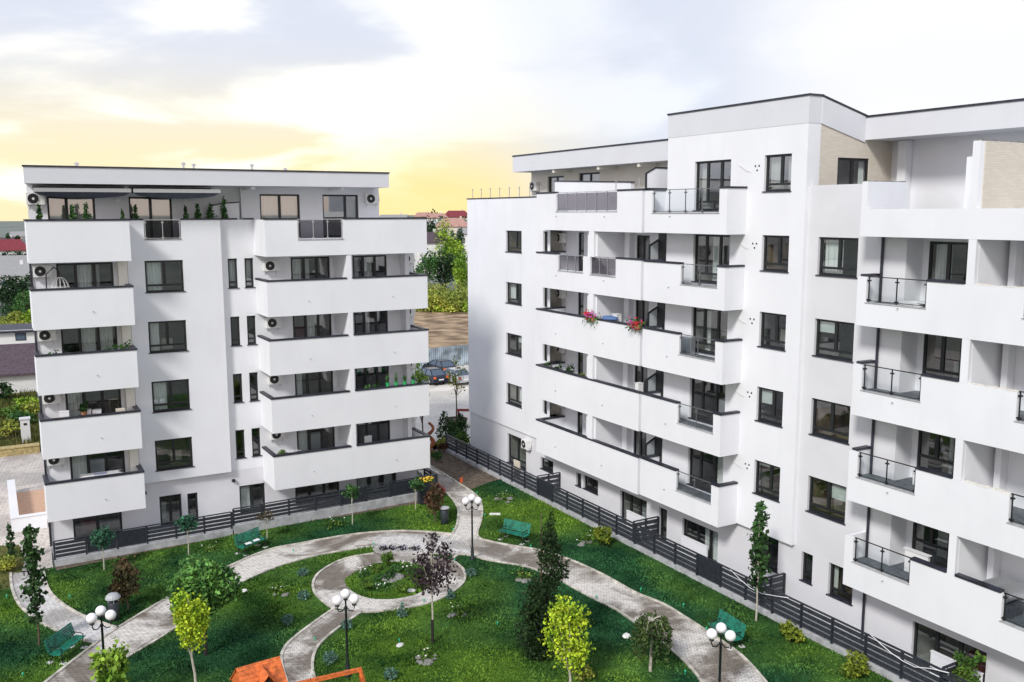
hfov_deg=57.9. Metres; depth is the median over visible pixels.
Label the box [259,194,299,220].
terrace door
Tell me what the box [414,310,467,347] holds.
field
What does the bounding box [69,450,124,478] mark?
balcony door
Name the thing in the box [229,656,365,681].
play set
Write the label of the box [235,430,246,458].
window
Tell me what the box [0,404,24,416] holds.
shrub
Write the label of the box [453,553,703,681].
kerb
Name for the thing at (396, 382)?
potted plant
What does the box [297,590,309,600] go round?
dwarf spruce
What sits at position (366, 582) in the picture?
shrub
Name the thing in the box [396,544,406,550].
flower clump
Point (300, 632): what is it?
kerb
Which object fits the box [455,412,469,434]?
conifer
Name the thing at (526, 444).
air conditioner
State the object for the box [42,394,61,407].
air conditioner
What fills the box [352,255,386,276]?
balcony door
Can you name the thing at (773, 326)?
window
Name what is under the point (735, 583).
patio
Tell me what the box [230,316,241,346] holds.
window
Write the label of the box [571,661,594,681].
shrub
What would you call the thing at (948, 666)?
slatted fence
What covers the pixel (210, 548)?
flower clump
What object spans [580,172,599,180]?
window
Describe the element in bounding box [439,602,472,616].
flower clump
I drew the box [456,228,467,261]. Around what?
house
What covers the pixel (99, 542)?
young tree
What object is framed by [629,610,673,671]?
weeping tree
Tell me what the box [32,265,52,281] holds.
air conditioner
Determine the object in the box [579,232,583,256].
balcony door
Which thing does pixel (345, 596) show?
street lamp
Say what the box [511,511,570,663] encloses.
spiral conifer
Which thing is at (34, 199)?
air conditioner
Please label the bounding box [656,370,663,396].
balcony door
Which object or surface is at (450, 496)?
kerb
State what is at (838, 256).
window
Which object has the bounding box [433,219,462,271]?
tree
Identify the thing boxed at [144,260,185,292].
window
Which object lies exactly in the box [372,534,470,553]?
pale path
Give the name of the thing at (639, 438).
balcony door
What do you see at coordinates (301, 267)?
balcony door
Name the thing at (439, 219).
wood
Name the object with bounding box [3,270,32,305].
tree
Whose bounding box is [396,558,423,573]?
flower clump
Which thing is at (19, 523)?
ramp wall
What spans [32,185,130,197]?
awning
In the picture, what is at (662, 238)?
balcony door
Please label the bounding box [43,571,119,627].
kerb
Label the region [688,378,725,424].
window
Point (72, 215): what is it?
potted conifer
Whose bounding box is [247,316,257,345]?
window
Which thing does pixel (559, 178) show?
window
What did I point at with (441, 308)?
scrub
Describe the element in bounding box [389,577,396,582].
rock
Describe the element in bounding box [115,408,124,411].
storage box
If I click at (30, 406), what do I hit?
shrub
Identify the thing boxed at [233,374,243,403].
window
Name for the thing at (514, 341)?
window
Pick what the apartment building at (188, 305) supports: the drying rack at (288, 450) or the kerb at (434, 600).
the drying rack at (288, 450)
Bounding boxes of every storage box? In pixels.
[59,410,68,416]
[92,408,100,413]
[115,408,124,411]
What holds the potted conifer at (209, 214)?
on the apartment building at (188, 305)
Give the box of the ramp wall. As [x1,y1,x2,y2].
[7,479,47,532]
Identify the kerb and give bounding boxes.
[0,442,39,456]
[9,572,94,643]
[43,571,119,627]
[44,530,450,681]
[93,545,372,681]
[280,608,333,681]
[311,611,361,677]
[312,552,373,609]
[361,559,465,612]
[417,470,458,533]
[430,465,767,681]
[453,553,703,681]
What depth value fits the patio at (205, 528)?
48.82 m
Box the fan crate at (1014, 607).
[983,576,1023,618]
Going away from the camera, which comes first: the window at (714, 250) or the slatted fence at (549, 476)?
the window at (714, 250)
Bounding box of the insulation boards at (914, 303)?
[898,301,924,306]
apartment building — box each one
[22,162,430,546]
[466,93,1023,681]
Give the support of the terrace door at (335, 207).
in the apartment building at (188, 305)
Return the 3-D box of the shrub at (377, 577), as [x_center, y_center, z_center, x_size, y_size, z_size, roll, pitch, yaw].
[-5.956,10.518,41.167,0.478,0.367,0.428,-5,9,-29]
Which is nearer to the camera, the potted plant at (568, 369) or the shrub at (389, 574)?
the shrub at (389, 574)
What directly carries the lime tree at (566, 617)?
on the lawn at (394, 647)
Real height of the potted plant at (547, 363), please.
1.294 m
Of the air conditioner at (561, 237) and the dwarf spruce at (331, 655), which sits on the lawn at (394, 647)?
the dwarf spruce at (331, 655)
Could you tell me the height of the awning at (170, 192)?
0.656 m
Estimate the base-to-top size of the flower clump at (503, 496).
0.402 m
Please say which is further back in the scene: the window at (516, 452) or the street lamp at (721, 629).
the window at (516, 452)
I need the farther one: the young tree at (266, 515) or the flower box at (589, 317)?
the flower box at (589, 317)
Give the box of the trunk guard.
[431,619,433,644]
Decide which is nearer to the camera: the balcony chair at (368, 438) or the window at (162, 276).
the window at (162, 276)
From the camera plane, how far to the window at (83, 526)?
48.36 m
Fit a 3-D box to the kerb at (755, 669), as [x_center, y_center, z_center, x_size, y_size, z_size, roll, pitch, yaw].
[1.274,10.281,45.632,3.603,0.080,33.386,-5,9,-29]
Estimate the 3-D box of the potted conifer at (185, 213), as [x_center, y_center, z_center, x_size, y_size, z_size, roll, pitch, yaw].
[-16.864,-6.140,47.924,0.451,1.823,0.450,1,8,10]
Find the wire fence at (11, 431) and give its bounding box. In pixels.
[0,425,20,437]
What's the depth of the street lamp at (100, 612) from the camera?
31.46 m
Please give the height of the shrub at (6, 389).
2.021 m
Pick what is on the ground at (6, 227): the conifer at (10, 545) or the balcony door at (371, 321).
the conifer at (10, 545)
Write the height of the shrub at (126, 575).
2.429 m
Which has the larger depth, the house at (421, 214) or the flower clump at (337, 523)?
the house at (421, 214)
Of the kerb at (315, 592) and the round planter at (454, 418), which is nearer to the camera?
the kerb at (315, 592)
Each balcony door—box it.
[56,262,113,287]
[60,326,117,352]
[65,389,121,415]
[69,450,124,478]
[291,256,329,278]
[293,314,331,337]
[295,371,332,394]
[297,427,334,451]
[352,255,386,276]
[354,310,387,332]
[355,366,388,388]
[357,420,389,443]
[578,352,582,373]
[578,411,582,433]
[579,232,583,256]
[579,292,583,314]
[634,430,645,455]
[635,365,646,391]
[636,300,648,325]
[637,235,649,259]
[654,436,661,461]
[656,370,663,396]
[657,302,664,328]
[658,233,666,260]
[912,522,948,567]
[917,430,955,474]
[922,334,961,377]
[928,241,967,280]
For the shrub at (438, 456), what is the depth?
61.94 m
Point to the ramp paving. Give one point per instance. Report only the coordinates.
(30, 502)
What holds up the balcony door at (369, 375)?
in the apartment building at (188, 305)
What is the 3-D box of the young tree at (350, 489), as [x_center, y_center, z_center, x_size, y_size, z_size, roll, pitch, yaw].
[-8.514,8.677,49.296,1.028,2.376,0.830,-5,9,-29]
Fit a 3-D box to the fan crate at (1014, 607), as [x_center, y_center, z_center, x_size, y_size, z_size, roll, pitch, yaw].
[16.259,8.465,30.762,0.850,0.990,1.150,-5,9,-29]
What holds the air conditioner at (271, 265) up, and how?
attached to the apartment building at (188, 305)
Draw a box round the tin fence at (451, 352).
[415,344,468,370]
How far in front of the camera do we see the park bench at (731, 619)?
35.81 m
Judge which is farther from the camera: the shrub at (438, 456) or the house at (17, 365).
the house at (17, 365)
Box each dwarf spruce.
[280,613,293,624]
[297,567,308,575]
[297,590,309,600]
[322,650,337,664]
[340,618,352,628]
[383,667,398,680]
[396,603,408,616]
[445,588,455,599]
[465,568,475,576]
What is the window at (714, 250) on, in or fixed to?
in the apartment building at (822, 393)
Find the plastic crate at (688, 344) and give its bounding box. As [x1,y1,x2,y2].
[682,336,695,354]
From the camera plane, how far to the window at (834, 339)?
37.20 m
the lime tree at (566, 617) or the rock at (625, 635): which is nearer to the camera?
the lime tree at (566, 617)
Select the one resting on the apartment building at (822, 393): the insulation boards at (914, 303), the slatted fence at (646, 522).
the insulation boards at (914, 303)
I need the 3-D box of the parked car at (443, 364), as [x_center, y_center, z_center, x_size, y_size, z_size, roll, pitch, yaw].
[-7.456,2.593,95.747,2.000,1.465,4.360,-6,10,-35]
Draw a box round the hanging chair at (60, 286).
[45,267,69,287]
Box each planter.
[417,476,434,504]
[446,416,467,427]
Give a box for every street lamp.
[86,605,115,667]
[332,589,358,677]
[462,494,481,559]
[706,622,735,681]
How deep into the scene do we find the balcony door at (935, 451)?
34.53 m
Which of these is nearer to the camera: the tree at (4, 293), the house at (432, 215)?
the tree at (4, 293)
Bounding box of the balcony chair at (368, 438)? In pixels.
[364,435,371,442]
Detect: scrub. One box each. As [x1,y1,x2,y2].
[415,279,467,312]
[418,295,467,312]
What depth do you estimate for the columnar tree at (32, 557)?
35.20 m
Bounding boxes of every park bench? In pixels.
[44,622,88,664]
[233,527,267,556]
[498,518,530,545]
[708,609,746,650]
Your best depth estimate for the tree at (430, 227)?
262.04 m
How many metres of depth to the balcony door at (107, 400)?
48.16 m
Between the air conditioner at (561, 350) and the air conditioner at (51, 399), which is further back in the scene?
the air conditioner at (561, 350)
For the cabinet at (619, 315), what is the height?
1.380 m
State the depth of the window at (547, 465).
56.56 m
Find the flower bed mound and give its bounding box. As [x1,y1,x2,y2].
[354,565,420,594]
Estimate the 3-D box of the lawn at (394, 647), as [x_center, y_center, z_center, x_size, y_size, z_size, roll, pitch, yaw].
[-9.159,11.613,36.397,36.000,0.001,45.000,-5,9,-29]
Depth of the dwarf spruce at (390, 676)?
32.91 m
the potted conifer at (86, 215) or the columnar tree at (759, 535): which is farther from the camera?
the potted conifer at (86, 215)
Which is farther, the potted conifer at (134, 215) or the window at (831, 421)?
the potted conifer at (134, 215)
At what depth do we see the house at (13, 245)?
298.06 m
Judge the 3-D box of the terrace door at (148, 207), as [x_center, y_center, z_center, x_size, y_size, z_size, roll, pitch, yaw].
[-18.702,-6.342,47.893,2.090,2.200,0.254,-5,9,-29]
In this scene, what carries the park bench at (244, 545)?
on the lawn at (394, 647)
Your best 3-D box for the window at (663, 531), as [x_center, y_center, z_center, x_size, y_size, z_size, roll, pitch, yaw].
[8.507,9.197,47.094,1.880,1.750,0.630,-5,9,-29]
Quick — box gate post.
[19,416,30,442]
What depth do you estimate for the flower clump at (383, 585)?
40.52 m
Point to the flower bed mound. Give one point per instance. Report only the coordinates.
(383, 592)
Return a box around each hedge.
[0,291,26,315]
[0,315,31,323]
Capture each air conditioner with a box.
[26,193,45,208]
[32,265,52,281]
[37,329,57,343]
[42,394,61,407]
[47,457,65,468]
[263,260,279,274]
[265,317,281,331]
[267,374,283,386]
[270,432,285,442]
[364,194,379,207]
[399,253,414,266]
[401,309,414,318]
[402,363,415,370]
[521,438,531,452]
[530,182,539,193]
[557,233,565,245]
[557,289,565,298]
[557,347,565,355]
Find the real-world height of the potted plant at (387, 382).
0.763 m
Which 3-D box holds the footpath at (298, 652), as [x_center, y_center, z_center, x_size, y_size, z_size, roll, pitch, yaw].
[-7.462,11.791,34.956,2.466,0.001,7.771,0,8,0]
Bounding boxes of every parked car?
[418,367,448,384]
[422,358,456,370]
[444,367,468,384]
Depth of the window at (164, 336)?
48.15 m
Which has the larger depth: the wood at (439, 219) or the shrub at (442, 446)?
the wood at (439, 219)
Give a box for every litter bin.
[105,592,120,621]
[440,506,448,524]
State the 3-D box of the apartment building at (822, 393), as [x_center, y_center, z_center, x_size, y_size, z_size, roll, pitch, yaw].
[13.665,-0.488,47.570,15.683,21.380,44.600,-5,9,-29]
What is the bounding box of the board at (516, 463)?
[513,459,520,477]
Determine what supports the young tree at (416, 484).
on the ground at (6, 227)
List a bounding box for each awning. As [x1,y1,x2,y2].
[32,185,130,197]
[128,186,220,198]
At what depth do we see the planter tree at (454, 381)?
71.46 m
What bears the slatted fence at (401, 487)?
on the ground at (6, 227)
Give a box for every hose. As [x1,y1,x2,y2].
[730,569,788,597]
[869,633,948,672]
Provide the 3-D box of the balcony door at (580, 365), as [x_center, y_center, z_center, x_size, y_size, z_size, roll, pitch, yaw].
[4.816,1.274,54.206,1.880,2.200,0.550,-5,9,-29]
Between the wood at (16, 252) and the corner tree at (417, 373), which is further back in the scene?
the wood at (16, 252)
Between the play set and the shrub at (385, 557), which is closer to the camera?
the play set
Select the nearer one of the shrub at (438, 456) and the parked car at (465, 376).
the shrub at (438, 456)
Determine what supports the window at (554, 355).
in the apartment building at (822, 393)
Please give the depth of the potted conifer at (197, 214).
48.08 m
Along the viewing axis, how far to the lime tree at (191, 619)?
31.55 m
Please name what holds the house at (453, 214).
on the ground at (6, 227)
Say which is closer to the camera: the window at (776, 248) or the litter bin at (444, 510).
the window at (776, 248)
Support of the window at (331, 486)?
in the apartment building at (188, 305)
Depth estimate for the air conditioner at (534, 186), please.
59.44 m
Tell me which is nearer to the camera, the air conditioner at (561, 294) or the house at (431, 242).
the air conditioner at (561, 294)
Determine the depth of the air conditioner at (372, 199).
52.81 m
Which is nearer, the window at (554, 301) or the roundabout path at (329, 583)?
the roundabout path at (329, 583)
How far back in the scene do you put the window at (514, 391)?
59.63 m
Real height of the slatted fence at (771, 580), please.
1.230 m
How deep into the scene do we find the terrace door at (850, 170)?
38.61 m
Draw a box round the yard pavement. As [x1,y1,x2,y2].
[0,452,52,570]
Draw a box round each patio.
[51,491,416,560]
[454,449,936,681]
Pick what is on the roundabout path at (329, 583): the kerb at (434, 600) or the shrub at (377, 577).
the kerb at (434, 600)
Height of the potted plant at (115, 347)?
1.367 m
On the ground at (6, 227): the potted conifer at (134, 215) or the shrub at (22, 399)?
the shrub at (22, 399)
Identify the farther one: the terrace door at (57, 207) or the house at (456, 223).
the house at (456, 223)
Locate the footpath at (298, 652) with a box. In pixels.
[283,610,357,681]
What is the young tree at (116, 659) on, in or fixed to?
on the ground at (6, 227)
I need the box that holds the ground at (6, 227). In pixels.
[0,215,891,571]
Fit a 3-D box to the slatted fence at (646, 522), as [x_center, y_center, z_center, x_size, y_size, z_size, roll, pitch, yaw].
[6.725,9.519,46.484,1.625,1.230,0.100,-5,9,-29]
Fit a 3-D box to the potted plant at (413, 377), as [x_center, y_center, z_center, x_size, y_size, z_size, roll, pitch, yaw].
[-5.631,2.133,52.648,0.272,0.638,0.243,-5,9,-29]
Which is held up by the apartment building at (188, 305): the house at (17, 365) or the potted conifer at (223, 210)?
the potted conifer at (223, 210)
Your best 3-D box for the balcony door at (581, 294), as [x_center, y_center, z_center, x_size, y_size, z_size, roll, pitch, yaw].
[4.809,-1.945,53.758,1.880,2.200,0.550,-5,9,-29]
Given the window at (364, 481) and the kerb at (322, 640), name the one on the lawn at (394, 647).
the kerb at (322, 640)
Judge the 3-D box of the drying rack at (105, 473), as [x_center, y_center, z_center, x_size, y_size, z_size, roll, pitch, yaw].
[-20.453,7.099,46.078,2.000,1.097,0.624,-5,9,-29]
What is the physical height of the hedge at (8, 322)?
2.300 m
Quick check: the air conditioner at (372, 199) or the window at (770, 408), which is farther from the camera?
the air conditioner at (372, 199)
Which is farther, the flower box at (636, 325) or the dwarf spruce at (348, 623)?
the flower box at (636, 325)
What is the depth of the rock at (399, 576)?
41.34 m
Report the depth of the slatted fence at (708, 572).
40.66 m
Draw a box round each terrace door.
[47,196,95,218]
[128,197,172,239]
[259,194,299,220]
[322,195,357,219]
[837,158,867,184]
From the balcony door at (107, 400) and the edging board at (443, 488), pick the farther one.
the edging board at (443, 488)
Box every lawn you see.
[0,456,891,681]
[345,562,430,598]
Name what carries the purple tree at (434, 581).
on the lawn at (394, 647)
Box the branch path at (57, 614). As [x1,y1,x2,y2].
[12,572,113,640]
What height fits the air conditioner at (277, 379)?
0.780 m
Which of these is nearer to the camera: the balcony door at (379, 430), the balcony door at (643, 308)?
the balcony door at (643, 308)
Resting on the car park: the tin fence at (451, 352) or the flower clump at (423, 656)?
the tin fence at (451, 352)
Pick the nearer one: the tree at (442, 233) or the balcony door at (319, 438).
the balcony door at (319, 438)
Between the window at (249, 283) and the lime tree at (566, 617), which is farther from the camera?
the window at (249, 283)
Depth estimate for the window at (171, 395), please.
48.31 m
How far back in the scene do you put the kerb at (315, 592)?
42.44 m
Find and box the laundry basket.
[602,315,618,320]
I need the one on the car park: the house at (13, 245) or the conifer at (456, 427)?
the conifer at (456, 427)
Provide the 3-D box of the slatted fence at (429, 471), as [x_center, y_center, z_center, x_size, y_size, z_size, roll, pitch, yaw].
[-4.831,8.349,54.937,0.220,1.430,1.835,-5,9,-29]
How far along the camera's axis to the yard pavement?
56.63 m
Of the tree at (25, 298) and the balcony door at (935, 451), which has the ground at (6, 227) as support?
the tree at (25, 298)
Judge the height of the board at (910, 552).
0.880 m
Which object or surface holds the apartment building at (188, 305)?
on the ground at (6, 227)
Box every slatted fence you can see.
[53,511,232,566]
[232,474,436,534]
[423,468,438,488]
[445,434,968,681]
[537,472,560,490]
[632,516,658,541]
[758,572,785,602]
[942,656,972,681]
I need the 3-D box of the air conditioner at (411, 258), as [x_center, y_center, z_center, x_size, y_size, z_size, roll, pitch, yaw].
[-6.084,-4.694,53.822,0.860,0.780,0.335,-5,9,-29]
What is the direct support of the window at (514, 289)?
in the apartment building at (822, 393)
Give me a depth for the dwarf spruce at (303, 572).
42.36 m
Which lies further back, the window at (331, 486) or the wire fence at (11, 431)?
the wire fence at (11, 431)
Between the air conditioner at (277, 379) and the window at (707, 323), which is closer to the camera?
the window at (707, 323)
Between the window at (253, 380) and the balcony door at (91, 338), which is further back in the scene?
the window at (253, 380)
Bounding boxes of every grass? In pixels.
[0,545,24,589]
[345,561,427,598]
[358,562,418,589]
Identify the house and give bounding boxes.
[0,239,25,255]
[0,255,31,264]
[0,260,31,290]
[0,323,36,344]
[0,343,37,392]
[10,231,24,238]
[379,212,408,217]
[414,211,428,216]
[414,229,445,272]
[427,211,447,224]
[436,216,466,238]
[445,209,466,221]
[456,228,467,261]
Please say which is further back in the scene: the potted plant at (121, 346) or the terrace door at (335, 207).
the terrace door at (335, 207)
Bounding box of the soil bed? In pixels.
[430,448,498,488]
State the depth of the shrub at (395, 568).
41.90 m
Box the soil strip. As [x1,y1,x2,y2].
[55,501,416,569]
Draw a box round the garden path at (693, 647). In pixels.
[48,467,762,681]
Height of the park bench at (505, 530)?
0.953 m
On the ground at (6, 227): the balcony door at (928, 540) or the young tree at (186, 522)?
the young tree at (186, 522)
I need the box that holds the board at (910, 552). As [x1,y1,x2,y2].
[903,547,931,571]
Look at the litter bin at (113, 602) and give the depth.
37.64 m
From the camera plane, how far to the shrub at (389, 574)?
41.21 m
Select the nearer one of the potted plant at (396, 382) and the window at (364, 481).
the potted plant at (396, 382)
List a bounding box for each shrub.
[0,310,23,322]
[0,380,16,398]
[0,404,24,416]
[0,418,20,436]
[0,554,20,570]
[7,410,38,424]
[9,396,41,405]
[16,309,31,322]
[18,399,39,415]
[107,555,143,608]
[358,578,374,587]
[368,562,382,573]
[374,573,382,580]
[380,551,393,565]
[383,571,395,579]
[388,564,403,571]
[391,582,408,590]
[423,482,445,521]
[430,450,442,459]
[435,437,445,446]
[437,441,448,451]
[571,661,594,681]
[591,525,612,545]
[778,620,804,642]
[838,650,871,679]
[947,650,987,681]
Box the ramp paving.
[16,489,47,524]
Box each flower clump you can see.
[196,540,222,553]
[263,581,289,594]
[322,516,345,529]
[354,565,371,578]
[372,579,392,591]
[378,544,388,550]
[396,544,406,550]
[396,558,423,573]
[403,644,441,663]
[409,545,419,550]
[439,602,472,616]
[491,490,513,500]
[509,568,535,578]
[573,530,594,543]
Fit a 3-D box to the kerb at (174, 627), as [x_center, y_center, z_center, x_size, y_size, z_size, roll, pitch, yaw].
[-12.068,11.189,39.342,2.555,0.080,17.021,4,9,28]
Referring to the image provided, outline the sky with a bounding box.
[0,0,1023,220]
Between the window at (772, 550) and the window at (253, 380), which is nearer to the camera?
the window at (772, 550)
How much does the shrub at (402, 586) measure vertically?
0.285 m
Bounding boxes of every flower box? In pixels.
[581,309,600,327]
[625,316,646,333]
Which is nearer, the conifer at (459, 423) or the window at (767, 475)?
the window at (767, 475)
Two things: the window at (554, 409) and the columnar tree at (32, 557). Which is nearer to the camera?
the columnar tree at (32, 557)
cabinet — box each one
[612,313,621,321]
[634,382,643,391]
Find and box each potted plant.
[78,401,88,414]
[105,343,118,349]
[118,340,130,348]
[385,374,388,386]
[394,374,397,385]
[411,373,414,383]
[416,373,424,382]
[542,361,551,366]
[564,363,574,372]
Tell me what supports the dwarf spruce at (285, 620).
on the lawn at (394, 647)
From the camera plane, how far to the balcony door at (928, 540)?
34.89 m
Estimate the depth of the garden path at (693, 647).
39.44 m
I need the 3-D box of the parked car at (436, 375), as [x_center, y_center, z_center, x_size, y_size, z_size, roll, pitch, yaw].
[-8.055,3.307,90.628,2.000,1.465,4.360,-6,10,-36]
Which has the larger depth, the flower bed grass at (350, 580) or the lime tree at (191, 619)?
the flower bed grass at (350, 580)
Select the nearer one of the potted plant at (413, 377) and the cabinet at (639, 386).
the cabinet at (639, 386)
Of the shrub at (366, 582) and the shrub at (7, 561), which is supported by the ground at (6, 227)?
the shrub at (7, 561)
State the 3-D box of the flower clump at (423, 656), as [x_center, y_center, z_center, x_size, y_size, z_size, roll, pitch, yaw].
[-3.207,11.689,34.616,1.515,0.374,1.385,-5,9,-29]
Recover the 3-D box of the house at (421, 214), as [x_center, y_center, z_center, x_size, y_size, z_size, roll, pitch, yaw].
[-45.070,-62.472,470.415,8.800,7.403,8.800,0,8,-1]
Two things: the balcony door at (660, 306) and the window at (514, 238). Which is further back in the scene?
the window at (514, 238)
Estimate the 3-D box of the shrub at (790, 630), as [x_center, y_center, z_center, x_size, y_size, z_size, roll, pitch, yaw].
[10.781,11.293,35.672,0.973,0.865,1.158,-5,9,-29]
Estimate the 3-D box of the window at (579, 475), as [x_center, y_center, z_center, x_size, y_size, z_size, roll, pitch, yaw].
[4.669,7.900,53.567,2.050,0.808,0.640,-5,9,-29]
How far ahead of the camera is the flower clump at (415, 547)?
45.62 m
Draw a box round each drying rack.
[80,469,121,477]
[278,448,300,452]
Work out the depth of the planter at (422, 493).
52.72 m
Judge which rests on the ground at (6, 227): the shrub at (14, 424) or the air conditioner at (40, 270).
the shrub at (14, 424)
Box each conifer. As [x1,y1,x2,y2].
[5,522,16,558]
[35,204,42,218]
[68,204,77,218]
[82,202,91,218]
[131,204,138,218]
[183,205,188,217]
[194,203,201,217]
[205,202,217,217]
[219,196,228,217]
[435,411,456,440]
[444,418,462,438]
[453,432,470,445]
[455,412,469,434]
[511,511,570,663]
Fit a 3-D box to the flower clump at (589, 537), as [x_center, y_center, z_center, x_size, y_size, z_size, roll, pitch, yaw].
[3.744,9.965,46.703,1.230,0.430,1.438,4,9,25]
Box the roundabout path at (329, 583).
[314,553,463,611]
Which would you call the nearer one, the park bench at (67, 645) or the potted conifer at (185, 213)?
the park bench at (67, 645)
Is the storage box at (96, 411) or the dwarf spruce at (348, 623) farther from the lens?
the storage box at (96, 411)
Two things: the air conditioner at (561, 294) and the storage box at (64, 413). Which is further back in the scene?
the air conditioner at (561, 294)
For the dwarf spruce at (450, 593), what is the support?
on the lawn at (394, 647)
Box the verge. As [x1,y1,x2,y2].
[0,391,40,449]
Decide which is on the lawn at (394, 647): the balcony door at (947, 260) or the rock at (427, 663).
the rock at (427, 663)
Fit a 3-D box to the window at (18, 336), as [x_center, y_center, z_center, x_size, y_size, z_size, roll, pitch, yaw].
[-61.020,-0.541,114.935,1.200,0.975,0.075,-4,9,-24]
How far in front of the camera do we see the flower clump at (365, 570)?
41.76 m
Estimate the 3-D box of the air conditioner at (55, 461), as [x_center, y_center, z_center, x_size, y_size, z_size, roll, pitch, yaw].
[-22.561,5.956,45.853,0.860,0.780,0.335,-5,9,-29]
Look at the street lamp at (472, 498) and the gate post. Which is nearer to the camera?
the street lamp at (472, 498)
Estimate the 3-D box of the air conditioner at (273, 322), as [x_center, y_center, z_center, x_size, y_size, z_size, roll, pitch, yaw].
[-12.965,-0.890,50.405,0.860,0.780,0.335,-5,9,-29]
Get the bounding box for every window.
[15,333,25,340]
[73,512,122,539]
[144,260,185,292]
[148,320,188,353]
[151,379,191,413]
[155,437,194,471]
[159,494,181,524]
[187,493,197,519]
[228,258,237,288]
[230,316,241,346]
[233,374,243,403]
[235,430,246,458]
[239,483,264,512]
[244,258,254,287]
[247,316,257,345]
[249,372,259,401]
[251,428,261,456]
[295,481,338,502]
[357,473,395,493]
[505,231,521,252]
[505,282,521,305]
[505,383,521,408]
[506,333,521,357]
[507,434,525,470]
[540,457,552,472]
[544,344,560,360]
[544,400,560,414]
[545,231,561,250]
[545,288,561,306]
[549,176,563,191]
[575,473,581,487]
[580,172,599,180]
[582,475,597,495]
[622,491,646,520]
[660,508,666,539]
[684,518,717,561]
[686,448,722,492]
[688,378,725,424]
[691,234,729,283]
[692,159,730,210]
[693,307,727,355]
[752,460,779,502]
[754,387,782,427]
[755,536,778,573]
[757,312,785,351]
[759,235,788,272]
[762,154,791,191]
[799,552,812,585]
[805,476,845,524]
[808,398,849,444]
[812,319,853,362]
[815,237,858,278]
[826,563,852,605]
[913,622,986,681]
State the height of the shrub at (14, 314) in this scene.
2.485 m
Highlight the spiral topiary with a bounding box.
[427,422,435,454]
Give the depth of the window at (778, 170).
38.44 m
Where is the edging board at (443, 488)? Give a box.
[438,483,445,492]
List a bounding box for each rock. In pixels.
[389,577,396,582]
[394,573,403,579]
[422,661,431,665]
[447,612,455,617]
[622,633,630,638]
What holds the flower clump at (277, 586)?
on the lawn at (394, 647)
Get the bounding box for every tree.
[0,274,30,309]
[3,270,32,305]
[8,289,30,313]
[19,523,48,645]
[88,636,130,681]
[89,525,117,569]
[162,551,242,655]
[169,587,211,681]
[174,514,198,554]
[254,509,274,537]
[341,482,360,523]
[404,529,459,619]
[408,476,425,509]
[414,248,440,281]
[415,363,429,469]
[427,215,436,231]
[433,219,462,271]
[436,248,456,290]
[443,238,467,287]
[445,356,467,417]
[451,256,467,289]
[454,227,465,252]
[537,594,595,681]
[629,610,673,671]
[747,500,771,620]
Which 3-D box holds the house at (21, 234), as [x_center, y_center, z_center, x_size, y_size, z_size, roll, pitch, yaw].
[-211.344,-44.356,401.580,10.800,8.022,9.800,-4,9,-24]
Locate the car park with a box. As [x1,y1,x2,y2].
[416,365,470,449]
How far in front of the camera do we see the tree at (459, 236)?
245.48 m
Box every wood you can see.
[0,251,26,255]
[413,216,466,273]
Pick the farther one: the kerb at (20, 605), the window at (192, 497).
the window at (192, 497)
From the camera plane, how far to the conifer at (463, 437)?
65.44 m
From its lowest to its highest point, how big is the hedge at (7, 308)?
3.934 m
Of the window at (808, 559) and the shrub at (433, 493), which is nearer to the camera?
the window at (808, 559)
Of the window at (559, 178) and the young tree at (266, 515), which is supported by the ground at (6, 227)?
the young tree at (266, 515)

